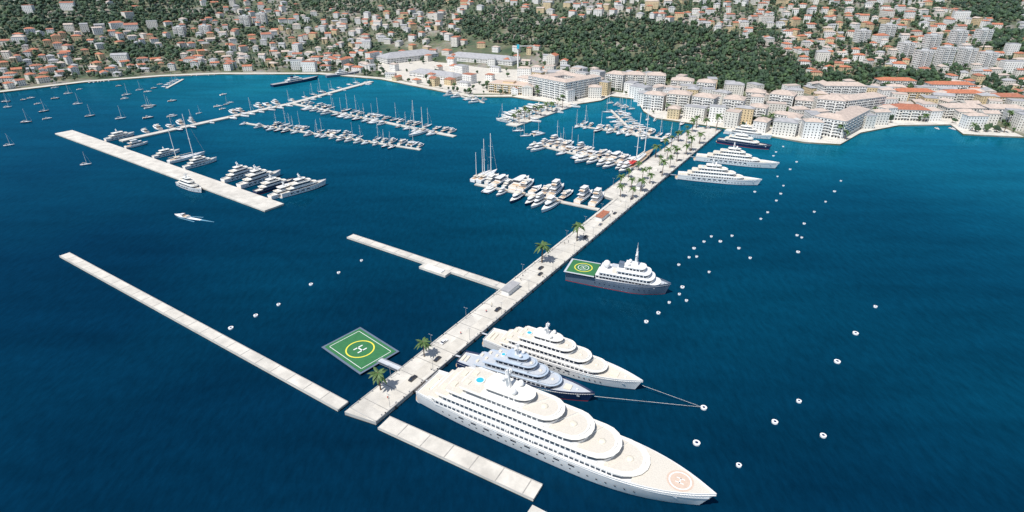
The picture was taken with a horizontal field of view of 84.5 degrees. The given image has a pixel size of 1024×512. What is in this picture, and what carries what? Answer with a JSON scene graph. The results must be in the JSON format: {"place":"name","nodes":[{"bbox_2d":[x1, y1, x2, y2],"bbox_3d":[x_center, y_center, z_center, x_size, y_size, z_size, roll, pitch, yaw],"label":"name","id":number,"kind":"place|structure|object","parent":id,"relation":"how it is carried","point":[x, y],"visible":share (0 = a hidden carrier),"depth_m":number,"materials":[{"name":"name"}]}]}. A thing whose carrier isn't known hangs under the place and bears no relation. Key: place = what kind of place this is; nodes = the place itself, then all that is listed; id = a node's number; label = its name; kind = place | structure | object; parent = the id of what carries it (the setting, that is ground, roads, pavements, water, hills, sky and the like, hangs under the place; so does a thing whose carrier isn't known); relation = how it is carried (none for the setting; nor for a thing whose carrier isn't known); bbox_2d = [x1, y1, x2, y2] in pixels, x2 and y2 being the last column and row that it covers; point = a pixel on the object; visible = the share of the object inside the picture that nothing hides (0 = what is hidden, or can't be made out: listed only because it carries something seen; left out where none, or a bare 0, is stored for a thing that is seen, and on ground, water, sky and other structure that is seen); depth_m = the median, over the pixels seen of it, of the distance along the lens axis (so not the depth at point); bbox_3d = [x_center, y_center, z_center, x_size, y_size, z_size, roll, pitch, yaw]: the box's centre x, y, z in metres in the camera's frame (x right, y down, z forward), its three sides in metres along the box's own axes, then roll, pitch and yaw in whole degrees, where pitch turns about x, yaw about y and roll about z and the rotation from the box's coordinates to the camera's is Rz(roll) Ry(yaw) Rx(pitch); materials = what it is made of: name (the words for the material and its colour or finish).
{"place":"outdoors","nodes":[
{"label":"outdoors","id":0,"kind":"place"},
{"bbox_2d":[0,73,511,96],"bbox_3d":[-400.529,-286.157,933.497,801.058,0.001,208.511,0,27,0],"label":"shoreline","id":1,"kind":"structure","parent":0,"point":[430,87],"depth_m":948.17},
{"bbox_2d":[378,61,516,93],"bbox_3d":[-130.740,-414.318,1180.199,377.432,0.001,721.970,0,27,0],"label":"yard","id":2,"kind":"structure","parent":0,"point":[478,88],"depth_m":1017.06,"materials":[{"name":"white concrete"}]},
{"bbox_2d":[376,44,520,80],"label":"buildings","id":3,"kind":"structure","parent":2,"relation":"on","point":[399,57],"depth_m":1111.40,"materials":[{"name":"grey"}]},
{"bbox_2d":[0,75,1023,511],"bbox_3d":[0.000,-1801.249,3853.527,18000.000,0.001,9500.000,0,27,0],"label":"water","id":4,"kind":"structure","parent":0,"point":[112,399],"depth_m":330.25,"materials":[{"name":"blue liquid"}]},
{"bbox_2d":[103,129,133,141],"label":"boat","id":5,"kind":"object","parent":4,"relation":"on","point":[117,135],"visible":0.99,"depth_m":640.40,"materials":[{"name":"white plastic"}]},
{"bbox_2d":[124,139,147,148],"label":"boat","id":6,"kind":"object","parent":4,"relation":"on","point":[132,143],"visible":0.98,"depth_m":614.12,"materials":[{"name":"white"}]},
{"bbox_2d":[153,124,162,130],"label":"boat","id":7,"kind":"object","parent":4,"relation":"on","point":[157,127],"visible":0.98,"depth_m":678.00,"materials":[{"name":"white"}]},
{"bbox_2d":[152,146,179,158],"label":"boat","id":8,"kind":"object","parent":4,"relation":"on","point":[163,152],"visible":0.98,"depth_m":583.92,"materials":[{"name":"white"}]},
{"bbox_2d":[176,119,185,125],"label":"boat","id":9,"kind":"object","parent":4,"relation":"on","point":[179,122],"visible":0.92,"depth_m":697.04,"materials":[{"name":"white"}]},
{"bbox_2d":[175,213,189,218],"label":"boat","id":10,"kind":"object","parent":4,"relation":"on","point":[183,215],"visible":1,"depth_m":443.66,"materials":[{"name":"white"}]},
{"bbox_2d":[167,114,204,163],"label":"boat","id":11,"kind":"object","parent":4,"relation":"on","point":[177,159],"visible":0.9,"depth_m":569.82,"materials":[{"name":"white plastic"}]},
{"bbox_2d":[175,173,201,192],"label":"boat","id":12,"kind":"object","parent":4,"relation":"on","point":[185,182],"visible":1,"depth_m":495.15,"materials":[{"name":"white"}]},
{"bbox_2d":[177,216,212,221],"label":"wake","id":13,"kind":"object","parent":4,"relation":"on","point":[195,219],"visible":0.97,"depth_m":441.04,"materials":[{"name":"white liquid"}]},
{"bbox_2d":[182,153,216,169],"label":"boat","id":14,"kind":"object","parent":4,"relation":"on","point":[197,161],"visible":0.99,"depth_m":554.52,"materials":[{"name":"white plastic"}]},
{"bbox_2d":[220,162,259,182],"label":"boat","id":15,"kind":"object","parent":4,"relation":"on","point":[237,172],"visible":0.91,"depth_m":520.64,"materials":[{"name":"white"}]},
{"bbox_2d":[236,165,279,188],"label":"boat","id":16,"kind":"object","parent":4,"relation":"on","point":[256,176],"visible":0.97,"depth_m":508.63,"materials":[{"name":"white"}]},
{"bbox_2d":[253,102,264,108],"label":"boat","id":17,"kind":"object","parent":4,"relation":"on","point":[257,105],"visible":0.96,"depth_m":780.25,"materials":[{"name":"white"}]},
{"bbox_2d":[253,174,294,194],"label":"boat","id":18,"kind":"object","parent":4,"relation":"on","point":[269,184],"visible":0.91,"depth_m":494.56,"materials":[{"name":"white"}]},
{"bbox_2d":[267,181,289,199],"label":"boat","id":19,"kind":"object","parent":4,"relation":"on","point":[275,194],"visible":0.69,"depth_m":481.61,"materials":[{"name":"white plastic"}]},
{"bbox_2d":[270,76,317,86],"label":"ship","id":20,"kind":"object","parent":4,"relation":"on","point":[292,80],"visible":1,"depth_m":935.99,"materials":[{"name":"black"}]},
{"bbox_2d":[279,173,325,197],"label":"boat","id":21,"kind":"object","parent":4,"relation":"on","point":[299,185],"visible":1,"depth_m":489.52,"materials":[{"name":"white"}]},
{"bbox_2d":[320,108,332,114],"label":"boat","id":22,"kind":"object","parent":4,"relation":"on","point":[326,112],"visible":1,"depth_m":746.88,"materials":[{"name":"white"}]},
{"bbox_2d":[336,134,346,141],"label":"boat","id":23,"kind":"object","parent":4,"relation":"on","point":[340,137],"visible":0.96,"depth_m":635.95,"materials":[{"name":"white"}]},
{"bbox_2d":[325,68,358,77],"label":"ship","id":24,"kind":"object","parent":4,"relation":"on","point":[339,72],"visible":0.94,"depth_m":998.38,"materials":[{"name":"white metal"}]},
{"bbox_2d":[336,98,348,118],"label":"boat","id":25,"kind":"object","parent":4,"relation":"on","point":[341,115],"visible":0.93,"depth_m":732.51,"materials":[{"name":"white"}]},
{"bbox_2d":[353,137,362,144],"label":"boat","id":26,"kind":"object","parent":4,"relation":"on","point":[359,140],"visible":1,"depth_m":627.86,"materials":[{"name":"white"}]},
{"bbox_2d":[55,79,669,511],"bbox_3d":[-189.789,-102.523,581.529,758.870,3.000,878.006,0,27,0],"label":"piers","id":27,"kind":"structure","parent":4,"relation":"on","point":[485,469],"depth_m":345.85,"materials":[{"name":"concrete"}]},
{"bbox_2d":[322,327,403,373],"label":"helipad","id":28,"kind":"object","parent":4,"relation":"on","point":[359,350],"depth_m":289.39,"materials":[{"name":"green paint"}]},
{"bbox_2d":[366,109,379,124],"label":"boat","id":29,"kind":"object","parent":4,"relation":"on","point":[372,121],"visible":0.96,"depth_m":705.13,"materials":[{"name":"white"}]},
{"bbox_2d":[371,98,384,117],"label":"boat","id":30,"kind":"object","parent":4,"relation":"on","point":[375,115],"visible":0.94,"depth_m":730.47,"materials":[{"name":"white"}]},
{"bbox_2d":[397,139,407,144],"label":"boat","id":31,"kind":"object","parent":4,"relation":"on","point":[402,141],"visible":0.98,"depth_m":624.25,"materials":[{"name":"white"}]},
{"bbox_2d":[405,123,418,146],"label":"boat","id":32,"kind":"object","parent":4,"relation":"on","point":[411,143],"visible":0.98,"depth_m":619.01,"materials":[{"name":"white"}]},
{"bbox_2d":[409,101,428,136],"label":"boat","id":33,"kind":"object","parent":4,"relation":"on","point":[418,132],"visible":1,"depth_m":656.72,"materials":[{"name":"white"}]},
{"bbox_2d":[468,97,480,103],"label":"boat","id":34,"kind":"object","parent":4,"relation":"on","point":[475,100],"visible":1,"depth_m":807.73,"materials":[{"name":"white"}]},
{"bbox_2d":[470,139,489,182],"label":"boat","id":35,"kind":"object","parent":4,"relation":"on","point":[474,178],"visible":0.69,"depth_m":519.93,"materials":[{"name":"white"}]},
{"bbox_2d":[476,133,496,182],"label":"boat","id":36,"kind":"object","parent":4,"relation":"on","point":[482,178],"visible":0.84,"depth_m":518.22,"materials":[{"name":"white plastic"}]},
{"bbox_2d":[481,183,497,194],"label":"boat","id":37,"kind":"object","parent":4,"relation":"on","point":[488,189],"visible":1,"depth_m":493.02,"materials":[{"name":"white"}]},
{"bbox_2d":[484,172,498,184],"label":"boat","id":38,"kind":"object","parent":4,"relation":"on","point":[489,179],"visible":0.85,"depth_m":513.79,"materials":[{"name":"white"}]},
{"bbox_2d":[490,174,508,186],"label":"boat","id":39,"kind":"object","parent":4,"relation":"on","point":[499,179],"visible":0.82,"depth_m":510.62,"materials":[{"name":"white"}]},
{"bbox_2d":[496,187,507,196],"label":"boat","id":40,"kind":"object","parent":4,"relation":"on","point":[502,190],"visible":1,"depth_m":486.91,"materials":[{"name":"white"}]},
{"bbox_2d":[496,115,511,122],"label":"boat","id":41,"kind":"object","parent":4,"relation":"on","point":[504,119],"visible":0.99,"depth_m":710.62,"materials":[{"name":"white"}]},
{"bbox_2d":[501,178,512,187],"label":"boat","id":42,"kind":"object","parent":4,"relation":"on","point":[507,183],"visible":0.88,"depth_m":505.15,"materials":[{"name":"white"}]},
{"bbox_2d":[501,111,520,120],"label":"boat","id":43,"kind":"object","parent":4,"relation":"on","point":[508,115],"visible":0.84,"depth_m":722.72,"materials":[{"name":"white"}]},
{"bbox_2d":[503,107,525,117],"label":"boat","id":44,"kind":"object","parent":4,"relation":"on","point":[521,115],"visible":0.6,"depth_m":731.68,"materials":[{"name":"white"}]},
{"bbox_2d":[510,189,525,203],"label":"boat","id":45,"kind":"object","parent":4,"relation":"on","point":[518,195],"visible":1,"depth_m":475.63,"materials":[{"name":"white"}]},
{"bbox_2d":[508,175,528,190],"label":"boat","id":46,"kind":"object","parent":4,"relation":"on","point":[514,185],"visible":0.7,"depth_m":502.05,"materials":[{"name":"white plastic"}]},
{"bbox_2d":[455,343,594,400],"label":"superyacht","id":47,"kind":"object","parent":4,"relation":"on","point":[533,372],"visible":0.88,"depth_m":262.28,"materials":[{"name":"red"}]},
{"bbox_2d":[516,178,533,191],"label":"boat","id":48,"kind":"object","parent":4,"relation":"on","point":[525,184],"visible":0.95,"depth_m":498.47,"materials":[{"name":"white plastic"}]},
{"bbox_2d":[518,107,531,115],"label":"boat","id":49,"kind":"object","parent":4,"relation":"on","point":[526,113],"visible":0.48,"depth_m":742.34,"materials":[{"name":"white"}]},
{"bbox_2d":[519,103,541,113],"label":"boat","id":50,"kind":"object","parent":4,"relation":"on","point":[529,106],"visible":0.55,"depth_m":754.61,"materials":[{"name":"white"}]},
{"bbox_2d":[525,193,536,205],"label":"boat","id":51,"kind":"object","parent":4,"relation":"on","point":[531,198],"visible":0.84,"depth_m":469.60,"materials":[{"name":"white"}]},
{"bbox_2d":[526,141,536,149],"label":"boat","id":52,"kind":"object","parent":4,"relation":"on","point":[532,145],"visible":0.73,"depth_m":607.49,"materials":[{"name":"white"}]},
{"bbox_2d":[345,126,721,424],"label":"pier","id":53,"kind":"structure","parent":4,"relation":"on","point":[372,406],"depth_m":337.38,"materials":[{"name":"concrete"}]},
{"bbox_2d":[367,366,386,389],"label":"palm","id":54,"kind":"object","parent":53,"relation":"on","point":[377,375],"visible":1,"depth_m":255.57,"materials":[{"name":"green plant"}]},
{"bbox_2d":[414,337,430,356],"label":"palm","id":55,"kind":"object","parent":53,"relation":"on","point":[423,342],"visible":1,"depth_m":279.04,"materials":[{"name":"green plant"}]},
{"bbox_2d":[359,129,722,412],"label":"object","id":56,"kind":"object","parent":53,"relation":"on","point":[564,261],"visible":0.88,"depth_m":391.54,"materials":[{"name":"blue"}]},
{"bbox_2d":[533,240,550,262],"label":"palm","id":57,"kind":"object","parent":53,"relation":"on","point":[543,245],"visible":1,"depth_m":366.50,"materials":[{"name":"green plant"}]},
{"bbox_2d":[572,222,585,240],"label":"palm","id":58,"kind":"object","parent":53,"relation":"on","point":[577,225],"visible":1,"depth_m":396.08,"materials":[{"name":"plant"}]},
{"bbox_2d":[637,177,646,191],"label":"palm","id":59,"kind":"object","parent":53,"relation":"on","point":[642,181],"visible":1,"depth_m":483.67,"materials":[{"name":"plant"}]},
{"bbox_2d":[527,115,540,122],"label":"boat","id":60,"kind":"object","parent":4,"relation":"on","point":[533,119],"visible":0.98,"depth_m":710.50,"materials":[{"name":"white"}]},
{"bbox_2d":[528,184,541,193],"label":"boat","id":61,"kind":"object","parent":4,"relation":"on","point":[535,189],"visible":0.92,"depth_m":492.94,"materials":[{"name":"white"}]},
{"bbox_2d":[530,127,544,136],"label":"boat","id":62,"kind":"object","parent":4,"relation":"on","point":[537,133],"visible":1,"depth_m":656.45,"materials":[{"name":"white"}]},
{"bbox_2d":[530,142,546,151],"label":"boat","id":63,"kind":"object","parent":4,"relation":"on","point":[539,147],"visible":1,"depth_m":602.14,"materials":[{"name":"white"}]},
{"bbox_2d":[531,192,547,208],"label":"boat","id":64,"kind":"object","parent":4,"relation":"on","point":[540,199],"visible":0.95,"depth_m":464.64,"materials":[{"name":"white"}]},
{"bbox_2d":[531,102,547,110],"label":"boat","id":65,"kind":"object","parent":4,"relation":"on","point":[538,105],"visible":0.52,"depth_m":768.22,"materials":[{"name":"white"}]},
{"bbox_2d":[541,184,551,195],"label":"boat","id":66,"kind":"object","parent":4,"relation":"on","point":[545,189],"visible":0.57,"depth_m":488.92,"materials":[{"name":"white"}]},
{"bbox_2d":[541,195,560,212],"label":"boat","id":67,"kind":"object","parent":4,"relation":"on","point":[552,201],"visible":1,"depth_m":458.20,"materials":[{"name":"white"}]},
{"bbox_2d":[228,146,877,467],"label":"buoys","id":68,"kind":"object","parent":4,"relation":"on","point":[773,421],"visible":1,"depth_m":305.52,"materials":[{"name":"white plastic"}]},
{"bbox_2d":[546,134,562,146],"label":"boat","id":69,"kind":"object","parent":4,"relation":"on","point":[554,137],"visible":0.73,"depth_m":619.38,"materials":[{"name":"white"}]},
{"bbox_2d":[546,179,563,196],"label":"boat","id":70,"kind":"object","parent":4,"relation":"on","point":[556,188],"visible":0.94,"depth_m":486.27,"materials":[{"name":"white"}]},
{"bbox_2d":[552,138,562,147],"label":"boat","id":71,"kind":"object","parent":4,"relation":"on","point":[557,145],"visible":0.69,"depth_m":613.07,"materials":[{"name":"white"}]},
{"bbox_2d":[556,135,566,155],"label":"boat","id":72,"kind":"object","parent":4,"relation":"on","point":[563,152],"visible":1,"depth_m":588.95,"materials":[{"name":"white"}]},
{"bbox_2d":[481,323,642,389],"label":"white yacht","id":73,"kind":"object","parent":4,"relation":"on","point":[556,352],"visible":0.98,"depth_m":273.19,"materials":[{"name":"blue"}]},
{"bbox_2d":[558,189,572,200],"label":"boat","id":74,"kind":"object","parent":4,"relation":"on","point":[565,194],"visible":0.97,"depth_m":480.15,"materials":[{"name":"white"}]},
{"bbox_2d":[558,140,573,149],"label":"boat","id":75,"kind":"object","parent":4,"relation":"on","point":[566,143],"visible":0.8,"depth_m":609.68,"materials":[{"name":"white"}]},
{"bbox_2d":[416,366,716,504],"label":"yacht","id":76,"kind":"object","parent":4,"relation":"on","point":[523,417],"visible":1,"depth_m":224.01,"materials":[{"name":"white"}]},
{"bbox_2d":[563,126,576,151],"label":"boat","id":77,"kind":"object","parent":4,"relation":"on","point":[571,148],"visible":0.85,"depth_m":602.47,"materials":[{"name":"white"}]},
{"bbox_2d":[570,148,582,158],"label":"boat","id":78,"kind":"object","parent":4,"relation":"on","point":[575,156],"visible":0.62,"depth_m":577.38,"materials":[{"name":"white"}]},
{"bbox_2d":[573,141,587,152],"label":"boat","id":79,"kind":"object","parent":4,"relation":"on","point":[581,145],"visible":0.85,"depth_m":598.06,"materials":[{"name":"white"}]},
{"bbox_2d":[575,151,590,163],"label":"boat","id":80,"kind":"object","parent":4,"relation":"on","point":[584,157],"visible":0.85,"depth_m":567.29,"materials":[{"name":"white"}]},
{"bbox_2d":[574,185,592,203],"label":"boat","id":81,"kind":"object","parent":4,"relation":"on","point":[585,193],"visible":0.98,"depth_m":473.87,"materials":[{"name":"white plastic"}]},
{"bbox_2d":[579,146,594,153],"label":"boat","id":82,"kind":"object","parent":4,"relation":"on","point":[585,148],"visible":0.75,"depth_m":593.88,"materials":[{"name":"white"}]},
{"bbox_2d":[586,138,597,155],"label":"boat","id":83,"kind":"object","parent":4,"relation":"on","point":[591,151],"visible":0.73,"depth_m":588.64,"materials":[{"name":"white"}]},
{"bbox_2d":[586,154,599,164],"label":"boat","id":84,"kind":"object","parent":4,"relation":"on","point":[593,159],"visible":0.98,"depth_m":564.34,"materials":[{"name":"white"}]},
{"bbox_2d":[588,187,603,206],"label":"boat","id":85,"kind":"object","parent":4,"relation":"on","point":[597,197],"visible":1,"depth_m":468.33,"materials":[{"name":"white plastic"}]},
{"bbox_2d":[593,126,603,132],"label":"boat","id":86,"kind":"object","parent":4,"relation":"on","point":[598,129],"visible":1,"depth_m":668.95,"materials":[{"name":"white"}]},
{"bbox_2d":[596,156,608,166],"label":"boat","id":87,"kind":"object","parent":4,"relation":"on","point":[601,161],"visible":0.94,"depth_m":557.29,"materials":[{"name":"white"}]},
{"bbox_2d":[595,149,609,157],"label":"boat","id":88,"kind":"object","parent":4,"relation":"on","point":[601,152],"visible":0.69,"depth_m":584.23,"materials":[{"name":"white"}]},
{"bbox_2d":[602,158,617,168],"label":"boat","id":89,"kind":"object","parent":4,"relation":"on","point":[611,162],"visible":0.97,"depth_m":552.01,"materials":[{"name":"white"}]},
{"bbox_2d":[607,151,622,159],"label":"boat","id":90,"kind":"object","parent":4,"relation":"on","point":[615,155],"visible":0.73,"depth_m":575.09,"materials":[{"name":"white"}]},
{"bbox_2d":[564,247,670,294],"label":"superyacht","id":91,"kind":"object","parent":4,"relation":"on","point":[632,277],"visible":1,"depth_m":342.83,"materials":[{"name":"white metal"}]},
{"bbox_2d":[615,161,624,169],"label":"boat","id":92,"kind":"object","parent":4,"relation":"on","point":[619,165],"visible":0.81,"depth_m":548.34,"materials":[{"name":"white"}]},
{"bbox_2d":[616,153,630,162],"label":"boat","id":93,"kind":"object","parent":4,"relation":"on","point":[623,158],"visible":0.85,"depth_m":568.24,"materials":[{"name":"white"}]},
{"bbox_2d":[618,99,630,115],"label":"boat","id":94,"kind":"object","parent":4,"relation":"on","point":[622,113],"visible":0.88,"depth_m":742.60,"materials":[{"name":"white"}]},
{"bbox_2d":[619,161,630,172],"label":"boat","id":95,"kind":"object","parent":4,"relation":"on","point":[624,166],"visible":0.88,"depth_m":540.33,"materials":[{"name":"white"}]},
{"bbox_2d":[628,95,652,169],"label":"sailer","id":96,"kind":"object","parent":4,"relation":"on","point":[643,156],"visible":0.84,"depth_m":561.67,"materials":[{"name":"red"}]},
{"bbox_2d":[647,128,655,135],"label":"boat","id":97,"kind":"object","parent":4,"relation":"on","point":[651,131],"visible":0.91,"depth_m":658.23,"materials":[{"name":"white"}]},
{"bbox_2d":[669,159,761,184],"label":"yacht","id":98,"kind":"object","parent":4,"relation":"on","point":[716,173],"visible":1,"depth_m":511.16,"materials":[{"name":"white metal"}]},
{"bbox_2d":[690,142,779,168],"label":"yacht","id":99,"kind":"object","parent":4,"relation":"on","point":[735,156],"visible":1,"depth_m":556.25,"materials":[{"name":"white metal"}]},
{"bbox_2d":[716,130,771,149],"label":"yacht","id":100,"kind":"object","parent":4,"relation":"on","point":[742,140],"visible":1,"depth_m":613.91,"materials":[{"name":"white metal"}]},
{"bbox_2d":[723,122,772,138],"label":"yacht","id":101,"kind":"object","parent":4,"relation":"on","point":[749,131],"visible":0.94,"depth_m":647.45,"materials":[{"name":"white metal"}]},
{"bbox_2d":[0,0,1023,92],"bbox_3d":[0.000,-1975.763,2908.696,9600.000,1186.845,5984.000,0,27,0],"label":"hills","id":102,"kind":"structure","parent":0,"point":[438,43],"depth_m":1238.60,"materials":[{"name":"green plant"}]},
{"bbox_2d":[0,0,1023,131],"bbox_3d":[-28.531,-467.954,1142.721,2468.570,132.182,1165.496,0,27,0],"label":"trees","id":103,"kind":"object","parent":102,"relation":"on","point":[790,66],"visible":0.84,"depth_m":1137.53,"materials":[{"name":"green plant"}]},
{"bbox_2d":[0,0,1023,139],"bbox_3d":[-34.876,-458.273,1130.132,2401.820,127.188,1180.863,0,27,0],"label":"houses","id":104,"kind":"structure","parent":102,"relation":"on","point":[809,126],"depth_m":1061.87,"materials":[{"name":"grey"}]},
{"bbox_2d":[172,12,1023,138],"bbox_3d":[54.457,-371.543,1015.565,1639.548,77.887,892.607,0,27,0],"label":"apartment buildings","id":105,"kind":"structure","parent":102,"relation":"on","point":[856,105],"depth_m":799.86,"materials":[{"name":"grey paint"}]},
{"bbox_2d":[0,54,1023,144],"bbox_3d":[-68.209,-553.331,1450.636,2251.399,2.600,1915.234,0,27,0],"label":"shoreline","id":106,"kind":"structure","parent":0,"point":[86,77],"depth_m":990.12,"materials":[{"name":"beige concrete"}]},
{"bbox_2d":[512,92,1022,143],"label":"promenade","id":107,"kind":"structure","parent":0,"point":[797,137],"depth_m":695.04,"materials":[{"name":"concrete"}]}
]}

